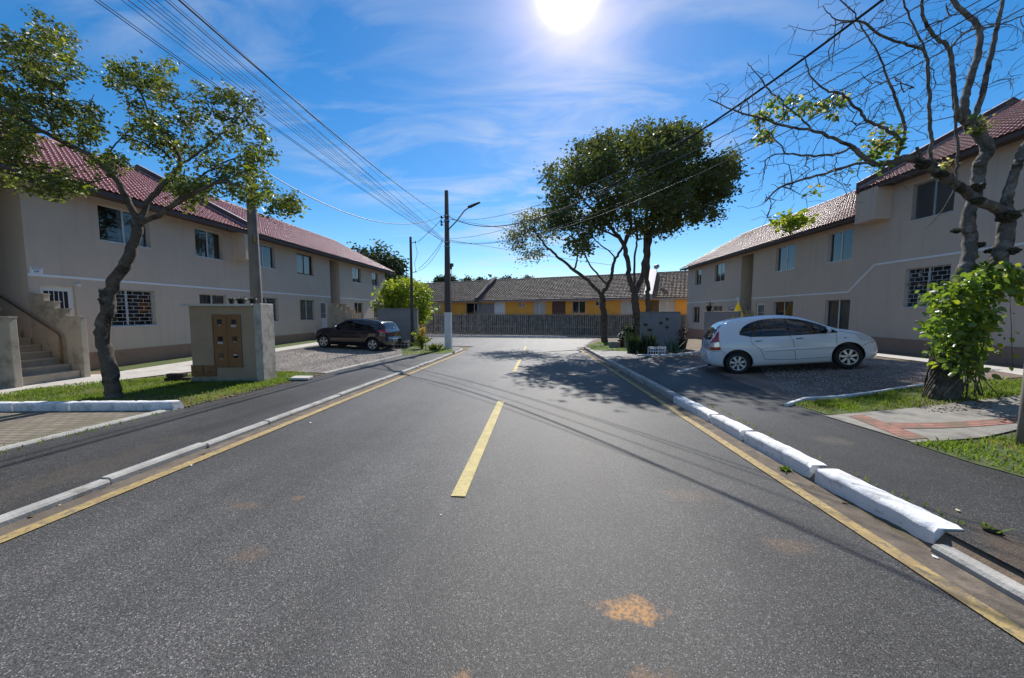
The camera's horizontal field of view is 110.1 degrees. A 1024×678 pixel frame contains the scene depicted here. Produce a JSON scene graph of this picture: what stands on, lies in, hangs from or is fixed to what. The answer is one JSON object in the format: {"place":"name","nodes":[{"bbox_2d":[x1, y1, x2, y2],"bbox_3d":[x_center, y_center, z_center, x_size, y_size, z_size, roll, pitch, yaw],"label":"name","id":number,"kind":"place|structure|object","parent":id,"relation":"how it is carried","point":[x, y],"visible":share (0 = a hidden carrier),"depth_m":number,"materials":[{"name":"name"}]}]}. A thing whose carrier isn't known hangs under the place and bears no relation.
{"place":"outdoors","nodes":[
{"label":"outdoors","id":0,"kind":"place"},
{"bbox_2d":[0,411,151,446],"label":"parking paving","id":1,"kind":"structure","parent":0,"point":[17,426],"depth_m":5.47,"materials":[{"name":"brick"}]},
{"bbox_2d":[0,402,964,524],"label":"weeds","id":2,"kind":"object","parent":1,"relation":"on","point":[924,504],"visible":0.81,"depth_m":4.49,"materials":[{"name":"green plant"}]},
{"bbox_2d":[424,337,593,347],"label":"side road","id":3,"kind":"structure","parent":0,"point":[475,341],"depth_m":29.86,"materials":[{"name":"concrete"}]},
{"bbox_2d":[0,333,1023,677],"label":"road","id":4,"kind":"structure","parent":0,"point":[598,521],"depth_m":2.30,"materials":[{"name":"grey asphalt"}]},
{"bbox_2d":[451,346,526,495],"bbox_3d":[-0.109,1.143,8.435,0.140,0.752,28.600,0,4,4],"label":"line","id":5,"kind":"object","parent":4,"relation":"on","point":[461,488],"visible":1,"depth_m":4.17,"materials":[{"name":"yellow paint"}]},
{"bbox_2d":[0,347,1023,627],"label":"gutter","id":6,"kind":"object","parent":4,"relation":"on","point":[994,599],"visible":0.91,"depth_m":3.00,"materials":[{"name":"concrete"}]},
{"bbox_2d":[0,350,1023,641],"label":"edge line","id":7,"kind":"object","parent":4,"relation":"on","point":[996,618],"visible":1,"depth_m":2.90,"materials":[{"name":"yellow paint"}]},
{"bbox_2d":[0,347,1023,571],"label":"pavement","id":8,"kind":"structure","parent":0,"point":[946,485],"depth_m":4.01,"materials":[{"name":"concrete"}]},
{"bbox_2d":[102,373,996,412],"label":"leaf litter","id":9,"kind":"object","parent":8,"relation":"on","point":[925,404],"visible":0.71,"depth_m":6.09,"materials":[{"name":"brown plant"}]},
{"bbox_2d":[979,521,1014,534],"bbox_3d":[3.307,1.289,2.451,0.131,0.060,0.125,-1,4,-10],"label":"weed tuft","id":10,"kind":"object","parent":8,"relation":"on","point":[985,526],"visible":1,"depth_m":2.44,"materials":[{"name":"green plant"}]},
{"bbox_2d":[0,0,1023,282],"label":"sky","id":11,"kind":"structure","parent":0,"point":[462,98],"materials":[{"name":"blue"}]},
{"bbox_2d":[90,332,1023,584],"bbox_3d":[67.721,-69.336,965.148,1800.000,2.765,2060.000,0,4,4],"label":"ground","id":12,"kind":"structure","parent":0,"point":[996,564],"depth_m":2.75,"materials":[{"name":"soil"}]},
{"bbox_2d":[0,402,18,411],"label":"kerb stone","id":13,"kind":"object","parent":12,"relation":"on","point":[6,406],"visible":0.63,"depth_m":6.26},
{"bbox_2d":[13,401,78,410],"bbox_3d":[-8.187,1.225,6.321,1.084,0.243,0.215,-1,4,5],"label":"kerb stone","id":14,"kind":"object","parent":12,"relation":"on","point":[43,406],"visible":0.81,"depth_m":6.23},
{"bbox_2d":[0,408,171,451],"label":"parking edging","id":15,"kind":"object","parent":12,"relation":"on","point":[48,438],"visible":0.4,"depth_m":4.82,"materials":[{"name":"concrete"}]},
{"bbox_2d":[70,401,133,410],"bbox_3d":[-7.090,1.203,6.242,1.084,0.243,0.213,-1,4,5],"label":"kerb stone","id":16,"kind":"object","parent":12,"relation":"on","point":[99,406],"visible":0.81,"depth_m":6.15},
{"bbox_2d":[127,400,183,410],"bbox_3d":[-6.128,1.185,6.160,0.814,0.244,0.217,-1,4,3],"label":"kerb stone","id":17,"kind":"object","parent":12,"relation":"on","point":[140,405],"visible":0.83,"depth_m":6.07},
{"bbox_2d":[0,342,318,394],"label":"walkway","id":18,"kind":"structure","parent":12,"relation":"on","point":[180,367],"depth_m":10.25,"materials":[{"name":"concrete"}]},
{"bbox_2d":[0,370,318,406],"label":"grass verge","id":19,"kind":"object","parent":12,"relation":"on","point":[152,399],"depth_m":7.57,"materials":[{"name":"green plant"}]},
{"bbox_2d":[0,4,311,399],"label":"leaning tree","id":20,"kind":"object","parent":19,"relation":"on","point":[16,137],"visible":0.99,"depth_m":6.85,"materials":[{"name":"green plant"}]},
{"bbox_2d":[164,373,192,381],"bbox_3d":[-8.461,0.972,9.128,0.610,0.190,0.230,0,4,-2],"label":"brick pile","id":21,"kind":"object","parent":19,"relation":"on","point":[171,377],"visible":0.83,"depth_m":9.07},
{"bbox_2d":[179,303,275,381],"bbox_3d":[-7.163,0.156,9.103,1.860,2.100,0.600,0,4,-3],"label":"meter cabinet","id":22,"kind":"object","parent":19,"relation":"on","point":[231,342],"visible":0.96,"depth_m":8.90,"materials":[{"name":"concrete"}]},
{"bbox_2d":[2,371,1023,470],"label":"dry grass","id":23,"kind":"structure","parent":19,"relation":"on","point":[215,395],"depth_m":6.76,"materials":[{"name":"green plant"}]},
{"bbox_2d":[0,120,393,387],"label":"apartment building","id":24,"kind":"structure","parent":12,"relation":"on","point":[311,282],"depth_m":12.67,"materials":[{"name":"beige paint"}]},
{"bbox_2d":[40,285,74,315],"bbox_3d":[-13.023,-0.297,10.281,0.063,2.421,0.751,0,4,4],"label":"door","id":25,"kind":"structure","parent":24,"relation":"in","point":[58,293],"depth_m":10.33,"materials":[{"name":"white"}]},
{"bbox_2d":[97,204,151,248],"bbox_3d":[-12.900,-3.690,11.865,0.268,1.151,1.520,0,4,4],"label":"window","id":26,"kind":"structure","parent":24,"relation":"in","point":[124,218],"depth_m":11.98,"materials":[{"name":"grey metal"}]},
{"bbox_2d":[98,288,157,327],"bbox_3d":[-12.856,-1.026,11.987,0.170,1.238,1.683,0,4,4],"label":"window","id":27,"kind":"structure","parent":24,"relation":"in","point":[125,294],"depth_m":12.09,"materials":[{"name":"grey metal"}]},
{"bbox_2d":[194,228,223,260],"bbox_3d":[-12.639,-3.913,14.892,0.170,1.151,1.302,0,4,4],"label":"window","id":28,"kind":"structure","parent":24,"relation":"in","point":[206,240],"depth_m":14.91,"materials":[{"name":"grey metal"}]},
{"bbox_2d":[199,294,224,303],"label":"window","id":29,"kind":"structure","parent":24,"relation":"in","point":[204,298],"depth_m":15.13,"materials":[{"name":"grey glass"}]},
{"bbox_2d":[259,244,275,269],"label":"window","id":30,"kind":"structure","parent":24,"relation":"in","point":[267,248],"depth_m":18.39,"materials":[{"name":"glass"}]},
{"bbox_2d":[262,297,279,321],"bbox_3d":[-12.472,-1.482,18.166,0.268,1.238,1.476,0,4,4],"label":"window","id":31,"kind":"structure","parent":24,"relation":"in","point":[265,300],"depth_m":18.69,"materials":[{"name":"grey metal"}]},
{"bbox_2d":[297,253,313,275],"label":"window","id":32,"kind":"structure","parent":24,"relation":"in","point":[304,265],"depth_m":21.14,"materials":[{"name":"grey"}]},
{"bbox_2d":[300,299,313,320],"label":"window","id":33,"kind":"structure","parent":24,"relation":"in","point":[305,305],"depth_m":21.33,"materials":[{"name":"white glass"}]},
{"bbox_2d":[321,301,326,327],"bbox_3d":[-12.130,-1.234,23.004,0.063,2.421,0.740,0,4,4],"label":"door","id":34,"kind":"structure","parent":24,"relation":"in","point":[323,303],"depth_m":23.01,"materials":[{"name":"white"}]},
{"bbox_2d":[93,340,315,369],"bbox_3d":[-11.541,0.353,21.392,1.258,0.600,21.142,0,4,4],"label":"lawn strip","id":35,"kind":"object","parent":12,"relation":"on","point":[150,364],"visible":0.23,"depth_m":12.67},
{"bbox_2d":[0,347,462,527],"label":"kerb","id":36,"kind":"structure","parent":12,"relation":"on","point":[16,515],"depth_m":3.76,"materials":[{"name":"concrete"}]},
{"bbox_2d":[238,152,262,303],"bbox_3d":[-7.351,-1.999,10.138,0.434,6.400,0.323,-2,5,-26],"label":"utility pole","id":37,"kind":"object","parent":12,"relation":"on","point":[254,261],"visible":0.41,"depth_m":10.05,"materials":[{"name":"concrete"}]},
{"bbox_2d":[257,166,440,223],"bbox_3d":[-5.628,-5.542,14.688,0.026,1.528,10.173,2,4,20],"label":"overhead cable","id":38,"kind":"object","parent":37,"relation":"attached to","point":[335,208],"visible":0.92,"depth_m":12.62,"materials":[{"name":"grey plastic"}]},
{"bbox_2d":[188,344,416,372],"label":"gravel lot","id":39,"kind":"structure","parent":12,"relation":"on","point":[335,357],"depth_m":14.37,"materials":[{"name":"grey gravel"}]},
{"bbox_2d":[315,318,401,350],"bbox_3d":[-7.803,-0.302,18.196,4.045,1.523,2.061,3,5,9],"label":"parked car","id":40,"kind":"object","parent":39,"relation":"on","point":[372,334],"visible":1,"depth_m":17.37,"materials":[{"name":"black paint"}]},
{"bbox_2d":[346,239,409,278],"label":"dark tree","id":41,"kind":"object","parent":12,"relation":"on","point":[388,259],"visible":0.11,"depth_m":44.34,"materials":[{"name":"green plant"}]},
{"bbox_2d":[377,308,417,344],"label":"panel wall","id":42,"kind":"structure","parent":12,"relation":"on","point":[400,318],"depth_m":21.11,"materials":[{"name":"grey paint"}]},
{"bbox_2d":[369,276,437,326],"bbox_3d":[-7.564,-2.114,25.064,4.845,4.694,4.185,0,4,4],"label":"bright shrub","id":43,"kind":"object","parent":12,"relation":"on","point":[392,292],"visible":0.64,"depth_m":24.24,"materials":[{"name":"green plant"}]},
{"bbox_2d":[409,237,417,345],"bbox_3d":[-5.763,-2.676,21.068,0.495,6.550,0.212,0,4,4],"label":"service pole","id":44,"kind":"object","parent":12,"relation":"on","point":[411,292],"visible":0.98,"depth_m":20.99,"materials":[{"name":"grey concrete"}]},
{"bbox_2d":[402,345,453,354],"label":"grass","id":45,"kind":"structure","parent":12,"relation":"on","point":[423,351],"depth_m":18.02,"materials":[{"name":"green plant"}]},
{"bbox_2d":[410,325,432,348],"bbox_3d":[-4.964,-0.112,19.634,1.158,1.336,1.180,0,4,4],"label":"flowering plant","id":46,"kind":"object","parent":45,"relation":"on","point":[421,337],"visible":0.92,"depth_m":19.45,"materials":[{"name":"green plant"}]},
{"bbox_2d":[440,190,480,348],"bbox_3d":[-2.742,-3.610,19.384,2.421,8.820,0.394,2,5,22],"label":"street lamp","id":47,"kind":"object","parent":12,"relation":"on","point":[447,318],"visible":0.96,"depth_m":19.62,"materials":[{"name":"grey concrete"}]},
{"bbox_2d":[95,0,441,240],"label":"overhead cable","id":48,"kind":"object","parent":47,"relation":"attached to","point":[232,98],"visible":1,"depth_m":5.57,"materials":[{"name":"black rubber"}]},
{"bbox_2d":[99,0,439,238],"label":"overhead cable","id":49,"kind":"object","parent":47,"relation":"attached to","point":[232,96],"visible":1,"depth_m":5.55,"materials":[{"name":"black rubber"}]},
{"bbox_2d":[122,0,438,238],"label":"overhead cable","id":50,"kind":"object","parent":47,"relation":"attached to","point":[250,98],"visible":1,"depth_m":5.96,"materials":[{"name":"black rubber"}]},
{"bbox_2d":[128,0,442,239],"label":"overhead cable","id":51,"kind":"object","parent":47,"relation":"attached to","point":[252,96],"visible":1,"depth_m":5.95,"materials":[{"name":"black rubber"}]},
{"bbox_2d":[138,0,440,240],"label":"overhead cable","id":52,"kind":"object","parent":47,"relation":"attached to","point":[258,96],"visible":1,"depth_m":6.00,"materials":[{"name":"black rubber"}]},
{"bbox_2d":[144,0,440,237],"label":"overhead cable","id":53,"kind":"object","parent":47,"relation":"attached to","point":[261,95],"visible":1,"depth_m":6.16,"materials":[{"name":"black rubber"}]},
{"bbox_2d":[150,0,440,236],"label":"overhead cable","id":54,"kind":"object","parent":47,"relation":"attached to","point":[266,96],"visible":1,"depth_m":6.21,"materials":[{"name":"black rubber"}]},
{"bbox_2d":[157,1,442,240],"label":"overhead cable","id":55,"kind":"object","parent":47,"relation":"attached to","point":[265,92],"visible":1,"depth_m":6.29,"materials":[{"name":"black rubber"}]},
{"bbox_2d":[165,0,441,236],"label":"overhead cable","id":56,"kind":"object","parent":47,"relation":"attached to","point":[276,95],"visible":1,"depth_m":6.56,"materials":[{"name":"black rubber"}]},
{"bbox_2d":[178,0,440,214],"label":"overhead cable","id":57,"kind":"object","parent":47,"relation":"attached to","point":[201,19],"visible":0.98,"depth_m":6.79,"materials":[{"name":"black rubber"}]},
{"bbox_2d":[183,0,440,229],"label":"overhead cable","id":58,"kind":"object","parent":47,"relation":"attached to","point":[286,93],"visible":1,"depth_m":6.84,"materials":[{"name":"black rubber"}]},
{"bbox_2d":[448,0,883,226],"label":"overhead cable","id":59,"kind":"object","parent":47,"relation":"attached to","point":[817,48],"visible":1,"depth_m":6.56,"materials":[{"name":"black rubber"}]},
{"bbox_2d":[451,0,928,219],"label":"overhead cable","id":60,"kind":"object","parent":47,"relation":"attached to","point":[742,107],"visible":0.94,"depth_m":6.36,"materials":[{"name":"grey plastic"}]},
{"bbox_2d":[451,0,980,238],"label":"overhead cable","id":61,"kind":"object","parent":47,"relation":"attached to","point":[771,111],"visible":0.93,"depth_m":5.92,"materials":[{"name":"grey plastic"}]},
{"bbox_2d":[448,0,998,242],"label":"overhead cable","id":62,"kind":"object","parent":47,"relation":"attached to","point":[790,118],"visible":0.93,"depth_m":5.64,"materials":[{"name":"black rubber"}]},
{"bbox_2d":[448,8,1023,243],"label":"overhead cable","id":63,"kind":"object","parent":47,"relation":"attached to","point":[806,121],"visible":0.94,"depth_m":5.81,"materials":[{"name":"grey plastic"}]},
{"bbox_2d":[425,335,566,337],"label":"fence kerb","id":64,"kind":"structure","parent":12,"relation":"on","point":[496,336],"depth_m":37.00,"materials":[{"name":"grey concrete"}]},
{"bbox_2d":[414,269,687,334],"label":"row house","id":65,"kind":"structure","parent":12,"relation":"on","point":[563,295],"depth_m":47.27,"materials":[{"name":"orange"}]},
{"bbox_2d":[494,302,504,314],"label":"window","id":66,"kind":"structure","parent":65,"relation":"in","point":[499,307],"depth_m":49.92,"materials":[{"name":"white"}]},
{"bbox_2d":[534,302,544,313],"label":"window","id":67,"kind":"structure","parent":65,"relation":"in","point":[539,307],"depth_m":47.25,"materials":[{"name":"white"}]},
{"bbox_2d":[552,301,564,314],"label":"door","id":68,"kind":"structure","parent":65,"relation":"in","point":[558,306],"depth_m":46.08,"materials":[{"name":"red wood"}]},
{"bbox_2d":[572,301,585,312],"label":"window","id":69,"kind":"structure","parent":65,"relation":"in","point":[578,306],"depth_m":44.90,"materials":[{"name":"glass"}]},
{"bbox_2d":[621,301,632,313],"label":"window","id":70,"kind":"structure","parent":65,"relation":"in","point":[626,306],"depth_m":42.36,"materials":[{"name":"white"}]},
{"bbox_2d":[659,299,674,311],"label":"window","id":71,"kind":"structure","parent":65,"relation":"in","point":[665,305],"depth_m":40.38,"materials":[{"name":"white"}]},
{"bbox_2d":[418,312,698,338],"bbox_3d":[-4.333,-1.263,38.174,46.603,3.159,0.180,1,4,12],"label":"slat fence","id":72,"kind":"object","parent":12,"relation":"on","point":[562,324],"visible":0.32,"depth_m":36.70,"materials":[{"name":"wood"}]},
{"bbox_2d":[586,338,620,345],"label":"corner soil","id":73,"kind":"structure","parent":12,"relation":"on","point":[599,339],"depth_m":27.93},
{"bbox_2d":[496,201,626,341],"bbox_3d":[3.611,-4.846,25.639,9.416,10.539,5.466,0,4,4],"label":"forked tree","id":74,"kind":"object","parent":73,"relation":"on","point":[522,247],"visible":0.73,"depth_m":25.39,"materials":[{"name":"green plant"}]},
{"bbox_2d":[586,342,626,350],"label":"corner grass","id":75,"kind":"structure","parent":73,"relation":"on","point":[597,345],"depth_m":20.11,"materials":[{"name":"green plant"}]},
{"bbox_2d":[402,341,625,354],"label":"grass","id":76,"kind":"structure","parent":75,"relation":"on","point":[599,342],"depth_m":18.76,"materials":[{"name":"green plant"}]},
{"bbox_2d":[584,338,680,400],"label":"kerb","id":77,"kind":"structure","parent":12,"relation":"on","point":[662,390],"depth_m":9.50,"materials":[{"name":"concrete"}]},
{"bbox_2d":[533,115,753,338],"bbox_3d":[7.385,-6.901,21.842,13.910,14.978,10.349,-3,5,-33],"label":"round tree","id":78,"kind":"object","parent":12,"relation":"on","point":[603,155],"visible":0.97,"depth_m":19.18,"materials":[{"name":"green plant"}]},
{"bbox_2d":[640,312,680,348],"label":"panel wall","id":79,"kind":"structure","parent":12,"relation":"on","point":[652,320],"depth_m":18.35,"materials":[{"name":"grey paint"}]},
{"bbox_2d":[664,336,690,352],"bbox_3d":[7.575,0.222,16.279,1.377,0.795,1.283,2,5,22],"label":"fern","id":80,"kind":"object","parent":12,"relation":"on","point":[674,348],"visible":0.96,"depth_m":16.17,"materials":[{"name":"green plant"}]},
{"bbox_2d":[636,141,727,311],"bbox_3d":[10.418,-5.985,22.259,4.615,12.914,7.761,4,6,43],"label":"straight tree","id":81,"kind":"object","parent":12,"relation":"on","point":[647,298],"visible":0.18,"depth_m":21.49,"materials":[{"name":"green plant"}]},
{"bbox_2d":[676,327,687,348],"bbox_3d":[8.215,-0.049,17.263,0.549,1.070,0.618,0,4,4],"label":"potted plant","id":82,"kind":"object","parent":12,"relation":"on","point":[682,339],"visible":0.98,"depth_m":17.14,"materials":[{"name":"green plant"}]},
{"bbox_2d":[673,396,694,408],"bbox_3d":[3.207,1.221,6.635,0.225,0.244,0.554,0,3,2],"label":"kerb stone","id":83,"kind":"object","parent":12,"relation":"on","point":[682,401],"visible":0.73,"depth_m":6.59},
{"bbox_2d":[687,403,718,422],"bbox_3d":[3.172,1.253,5.941,0.226,0.244,0.744,0,3,3],"label":"kerb stone","id":84,"kind":"object","parent":12,"relation":"on","point":[701,411],"visible":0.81,"depth_m":5.86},
{"bbox_2d":[704,311,741,334],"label":"terrace wall","id":85,"kind":"structure","parent":12,"relation":"on","point":[711,318],"depth_m":24.75,"materials":[{"name":"grey paint"}]},
{"bbox_2d":[710,415,753,440],"bbox_3d":[3.138,1.291,5.122,0.224,0.246,0.784,0,3,3],"label":"kerb stone","id":86,"kind":"object","parent":12,"relation":"on","point":[735,429],"visible":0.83,"depth_m":5.00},
{"bbox_2d":[744,431,826,477],"bbox_3d":[3.100,1.339,4.123,0.220,0.246,1.104,0,3,3],"label":"kerb stone","id":87,"kind":"object","parent":12,"relation":"on","point":[799,462],"visible":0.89,"depth_m":3.99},
{"bbox_2d":[680,97,1023,365],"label":"apartment building","id":88,"kind":"structure","parent":12,"relation":"on","point":[871,264],"depth_m":14.68,"materials":[{"name":"beige paint"}]},
{"bbox_2d":[714,263,724,282],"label":"window","id":89,"kind":"structure","parent":88,"relation":"in","point":[720,273],"depth_m":27.84,"materials":[{"name":"glass"}]},
{"bbox_2d":[775,301,792,315],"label":"window","id":90,"kind":"structure","parent":88,"relation":"in","point":[783,307],"depth_m":20.47,"materials":[{"name":"black glass"}]},
{"bbox_2d":[826,299,849,329],"bbox_3d":[15.326,-1.092,16.786,0.268,1.510,1.440,0,4,4],"label":"window","id":91,"kind":"structure","parent":88,"relation":"in","point":[839,309],"depth_m":16.80,"materials":[{"name":"grey glass"}]},
{"bbox_2d":[826,228,852,263],"bbox_3d":[15.330,-4.303,16.625,0.265,1.400,1.390,0,4,4],"label":"window","id":92,"kind":"structure","parent":88,"relation":"in","point":[836,235],"depth_m":17.07,"materials":[{"name":"glass"}]},
{"bbox_2d":[902,264,950,307],"bbox_3d":[15.061,-1.861,12.939,0.268,1.490,1.540,0,4,4],"label":"window","id":93,"kind":"structure","parent":88,"relation":"in","point":[925,275],"depth_m":13.18,"materials":[{"name":"grey metal"}]},
{"bbox_2d":[909,173,953,221],"bbox_3d":[15.014,-5.025,12.739,0.170,1.350,1.440,0,4,4],"label":"window","id":94,"kind":"structure","parent":88,"relation":"in","point":[914,219],"depth_m":12.79,"materials":[{"name":"grey metal"}]},
{"bbox_2d":[785,383,923,405],"bbox_3d":[6.370,1.025,6.702,3.552,0.293,0.352,-1,4,-14],"label":"yard edging","id":95,"kind":"object","parent":12,"relation":"on","point":[793,402],"visible":0.54,"depth_m":6.72,"materials":[{"name":"white concrete"}]},
{"bbox_2d":[688,349,1022,401],"bbox_3d":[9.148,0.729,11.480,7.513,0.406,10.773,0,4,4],"label":"gravel yard","id":96,"kind":"structure","parent":12,"relation":"on","point":[757,377],"depth_m":8.42,"materials":[{"name":"grey gravel"}]},
{"bbox_2d":[700,315,877,373],"bbox_3d":[7.590,0.044,10.199,3.856,1.525,1.954,-5,2,19],"label":"parked car","id":97,"kind":"object","parent":96,"relation":"on","point":[739,345],"visible":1,"depth_m":9.54,"materials":[{"name":"white paint"}]},
{"bbox_2d":[701,0,1023,399],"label":"bare tree","id":98,"kind":"object","parent":12,"relation":"on","point":[1005,212],"visible":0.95,"depth_m":5.75,"materials":[{"name":"brown plant"}]},
{"bbox_2d":[913,255,1023,400],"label":"climbing vine","id":99,"kind":"object","parent":98,"relation":"attached to","point":[962,322],"visible":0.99,"depth_m":5.73,"materials":[{"name":"green plant"}]},
{"bbox_2d":[815,468,963,543],"bbox_3d":[3.053,1.392,2.985,0.255,0.246,1.024,0,3,2],"label":"kerb stone","id":100,"kind":"object","parent":12,"relation":"on","point":[920,523],"visible":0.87,"depth_m":2.84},
{"bbox_2d":[794,377,1023,476],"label":"grass","id":101,"kind":"structure","parent":12,"relation":"on","point":[878,397],"depth_m":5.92,"materials":[{"name":"green plant"}]},
{"bbox_2d":[824,395,1019,441],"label":"concrete slabs","id":102,"kind":"structure","parent":12,"relation":"on","point":[1007,407],"depth_m":5.23,"materials":[{"name":"grey concrete"}]},
{"bbox_2d":[850,415,1017,438],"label":"brick paving","id":103,"kind":"structure","parent":102,"relation":"on","point":[895,429],"depth_m":4.90,"materials":[{"name":"red brick"}]},
{"bbox_2d":[876,353,1022,374],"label":"house walk","id":104,"kind":"structure","parent":12,"relation":"on","point":[1014,371],"depth_m":10.01,"materials":[{"name":"concrete"}]},
{"bbox_2d":[931,544,1023,604],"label":"curb","id":105,"kind":"object","parent":12,"relation":"on","point":[1004,584],"visible":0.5,"depth_m":2.17,"materials":[{"name":"concrete"}]},
{"bbox_2d":[1015,368,1023,445],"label":"utility pole","id":106,"kind":"object","parent":12,"relation":"on","point":[1020,432],"visible":0.58,"depth_m":4.10,"materials":[{"name":"concrete"}]},
{"bbox_2d":[593,350,789,401],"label":"yard asphalt","id":107,"kind":"structure","parent":0,"point":[702,385],"depth_m":8.94,"materials":[{"name":"grey asphalt"}]},
{"bbox_2d":[623,331,657,352],"bbox_3d":[6.032,0.122,16.770,1.533,1.050,0.787,0,4,4],"label":"snake plant","id":108,"kind":"object","parent":107,"relation":"on","point":[633,344],"visible":0.88,"depth_m":16.65,"materials":[{"name":"green plant"}]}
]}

